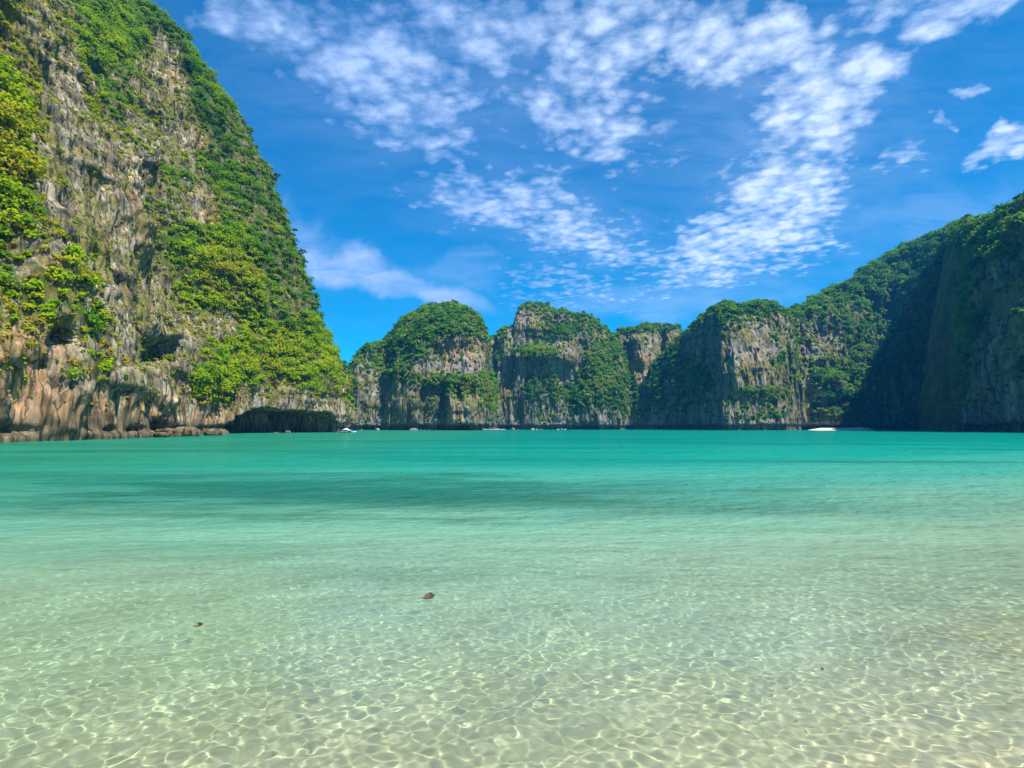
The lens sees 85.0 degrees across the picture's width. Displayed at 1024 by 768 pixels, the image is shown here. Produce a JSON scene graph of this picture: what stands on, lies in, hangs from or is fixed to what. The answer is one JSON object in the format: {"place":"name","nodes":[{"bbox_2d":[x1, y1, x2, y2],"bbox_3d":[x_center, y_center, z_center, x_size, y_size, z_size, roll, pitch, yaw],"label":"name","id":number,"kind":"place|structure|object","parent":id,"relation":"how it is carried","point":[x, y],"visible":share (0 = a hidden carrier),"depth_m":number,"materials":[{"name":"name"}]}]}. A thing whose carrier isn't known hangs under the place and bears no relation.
{"place":"outdoors","nodes":[
{"label":"outdoors","id":0,"kind":"place"},
{"bbox_2d":[0,0,357,442],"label":"cliff","id":1,"kind":"structure","parent":0,"point":[40,416],"depth_m":109.00,"materials":[{"name":"stone"}]},
{"bbox_2d":[13,149,42,170],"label":"cliff bush","id":2,"kind":"object","parent":1,"relation":"on","point":[34,156],"visible":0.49,"depth_m":78.12,"materials":[{"name":"green plant"}]},
{"bbox_2d":[71,304,83,311],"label":"cliff bush","id":3,"kind":"object","parent":1,"relation":"on","point":[74,308],"visible":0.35,"depth_m":74.20,"materials":[{"name":"green plant"}]},
{"bbox_2d":[79,272,100,295],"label":"cliff bush","id":4,"kind":"object","parent":1,"relation":"on","point":[88,277],"visible":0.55,"depth_m":79.26,"materials":[{"name":"green plant"}]},
{"bbox_2d":[0,0,357,419],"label":"cliff shrubs","id":5,"kind":"object","parent":1,"relation":"on","point":[118,32],"visible":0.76,"depth_m":160.78,"materials":[{"name":"green plant"}]},
{"bbox_2d":[195,297,207,306],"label":"cliff bush","id":6,"kind":"object","parent":1,"relation":"on","point":[203,300],"visible":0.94,"depth_m":154.69,"materials":[{"name":"green plant"}]},
{"bbox_2d":[221,389,233,396],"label":"cliff bush","id":7,"kind":"object","parent":1,"relation":"on","point":[229,391],"visible":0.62,"depth_m":152.92,"materials":[{"name":"green plant"}]},
{"bbox_2d":[246,127,254,134],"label":"cliff tree","id":8,"kind":"object","parent":1,"relation":"on","point":[250,129],"visible":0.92,"depth_m":217.73,"materials":[{"name":"green plant"}]},
{"bbox_2d":[256,297,268,302],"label":"cliff bush","id":9,"kind":"object","parent":1,"relation":"on","point":[264,299],"visible":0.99,"depth_m":175.96,"materials":[{"name":"green plant"}]},
{"bbox_2d":[312,292,319,299],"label":"cliff tree","id":10,"kind":"object","parent":1,"relation":"on","point":[315,294],"visible":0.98,"depth_m":215.46,"materials":[{"name":"green plant"}]},
{"bbox_2d":[349,311,496,429],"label":"rock island","id":11,"kind":"object","parent":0,"point":[461,410],"visible":0.73,"depth_m":342.87,"materials":[{"name":"grey stone"}]},
{"bbox_2d":[346,300,499,425],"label":"cliff shrubs","id":12,"kind":"object","parent":11,"relation":"on","point":[436,310],"visible":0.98,"depth_m":352.69,"materials":[{"name":"green plant"}]},
{"bbox_2d":[0,430,1023,767],"bbox_3d":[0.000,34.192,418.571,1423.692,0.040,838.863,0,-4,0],"label":"water","id":13,"kind":"structure","parent":0,"point":[660,598],"depth_m":5.51,"materials":[{"name":"teal liquid"}]},
{"bbox_2d":[153,432,171,436],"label":"boulder","id":14,"kind":"object","parent":13,"relation":"in","point":[161,434],"visible":0.99,"depth_m":95.81,"materials":[{"name":"stone"}]},
{"bbox_2d":[154,429,169,431],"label":"boulder","id":15,"kind":"object","parent":14,"relation":"on","point":[162,430],"visible":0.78,"depth_m":96.90,"materials":[{"name":"stone"}]},
{"bbox_2d":[172,426,199,435],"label":"boulder","id":16,"kind":"object","parent":13,"relation":"in","point":[186,431],"visible":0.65,"depth_m":106.40,"materials":[{"name":"stone"}]},
{"bbox_2d":[203,428,222,435],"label":"boulder","id":17,"kind":"object","parent":13,"relation":"in","point":[213,432],"visible":0.8,"depth_m":116.47,"materials":[{"name":"stone"}]},
{"bbox_2d":[339,428,351,432],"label":"boat","id":18,"kind":"object","parent":13,"relation":"on","point":[342,431],"visible":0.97,"depth_m":178.79,"materials":[{"name":"white wood"}]},
{"bbox_2d":[422,592,434,598],"bbox_3d":[-0.841,2.114,5.571,0.157,0.047,0.069,2,-5,-28],"label":"floating leaf","id":19,"kind":"object","parent":13,"relation":"on","point":[429,595],"visible":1,"depth_m":5.60,"materials":[{"name":"brown plant"}]},
{"bbox_2d":[489,338,493,355],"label":"rock pillar","id":20,"kind":"object","parent":13,"relation":"in","point":[491,341],"visible":0.02,"depth_m":549.79,"materials":[{"name":"grey stone"}]},
{"bbox_2d":[614,325,681,405],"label":"rock stack","id":21,"kind":"object","parent":13,"relation":"in","point":[636,368],"visible":0.19,"depth_m":455.33,"materials":[{"name":"grey stone"}]},
{"bbox_2d":[613,321,682,406],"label":"cliff shrubs","id":22,"kind":"object","parent":21,"relation":"on","point":[644,325],"visible":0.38,"depth_m":463.75,"materials":[{"name":"green plant"}]},
{"bbox_2d":[492,304,631,429],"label":"rock massif","id":23,"kind":"structure","parent":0,"point":[511,398],"depth_m":424.67,"materials":[{"name":"grey stone"}]},
{"bbox_2d":[491,300,633,425],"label":"cliff shrubs","id":24,"kind":"object","parent":23,"relation":"on","point":[603,351],"visible":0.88,"depth_m":428.07,"materials":[{"name":"green plant"}]},
{"bbox_2d":[149,0,1023,364],"label":"sky","id":25,"kind":"structure","parent":0,"point":[624,163],"materials":[{"name":"blue"}]},
{"bbox_2d":[628,304,802,429],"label":"cliff headland","id":26,"kind":"structure","parent":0,"point":[730,348],"depth_m":354.40,"materials":[{"name":"grey stone"}]},
{"bbox_2d":[630,298,802,425],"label":"cliff shrubs","id":27,"kind":"object","parent":26,"relation":"on","point":[735,307],"visible":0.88,"depth_m":370.62,"materials":[{"name":"green plant"}]},
{"bbox_2d":[809,426,874,429],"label":"beach","id":28,"kind":"structure","parent":0,"point":[848,428],"depth_m":348.23,"materials":[{"name":"white sand"}]},
{"bbox_2d":[793,201,1023,431],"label":"mountain","id":29,"kind":"structure","parent":0,"point":[939,391],"depth_m":313.80,"materials":[{"name":"grey stone"}]},
{"bbox_2d":[805,380,817,391],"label":"cove tree","id":30,"kind":"object","parent":29,"relation":"on","point":[814,382],"visible":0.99,"depth_m":360.54,"materials":[{"name":"green plant"}]},
{"bbox_2d":[807,371,824,379],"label":"cove tree","id":31,"kind":"object","parent":29,"relation":"on","point":[815,373],"visible":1,"depth_m":360.32,"materials":[{"name":"green plant"}]},
{"bbox_2d":[811,407,829,419],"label":"cove tree","id":32,"kind":"object","parent":29,"relation":"on","point":[819,409],"visible":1,"depth_m":358.82,"materials":[{"name":"green plant"}]},
{"bbox_2d":[821,391,835,404],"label":"cove tree","id":33,"kind":"object","parent":29,"relation":"on","point":[828,393],"visible":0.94,"depth_m":358.00,"materials":[{"name":"green plant"}]},
{"bbox_2d":[822,410,835,422],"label":"cove tree","id":34,"kind":"object","parent":29,"relation":"on","point":[830,411],"visible":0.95,"depth_m":356.60,"materials":[{"name":"green plant"}]},
{"bbox_2d":[827,373,840,386],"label":"cove tree","id":35,"kind":"object","parent":29,"relation":"on","point":[830,376],"visible":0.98,"depth_m":358.65,"materials":[{"name":"green plant"}]},
{"bbox_2d":[831,390,845,405],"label":"cove tree","id":36,"kind":"object","parent":29,"relation":"on","point":[844,393],"visible":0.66,"depth_m":359.46,"materials":[{"name":"green plant"}]},
{"bbox_2d":[832,381,847,390],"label":"cove tree","id":37,"kind":"object","parent":29,"relation":"on","point":[842,382],"visible":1,"depth_m":357.80,"materials":[{"name":"green plant"}]},
{"bbox_2d":[847,366,863,380],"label":"cove tree","id":38,"kind":"object","parent":29,"relation":"on","point":[853,369],"visible":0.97,"depth_m":373.39,"materials":[{"name":"green plant"}]},
{"bbox_2d":[853,363,871,367],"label":"cove tree","id":39,"kind":"object","parent":29,"relation":"on","point":[862,365],"visible":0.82,"depth_m":390.82,"materials":[{"name":"green plant"}]},
{"bbox_2d":[789,191,1023,426],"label":"cliff shrubs","id":40,"kind":"object","parent":29,"relation":"on","point":[969,249],"visible":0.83,"depth_m":379.75,"materials":[{"name":"green plant"}]},
{"bbox_2d":[1012,193,1023,199],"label":"ridge tree","id":41,"kind":"object","parent":29,"relation":"on","point":[1017,196],"visible":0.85,"depth_m":233.26,"materials":[{"name":"green plant"}]}
]}

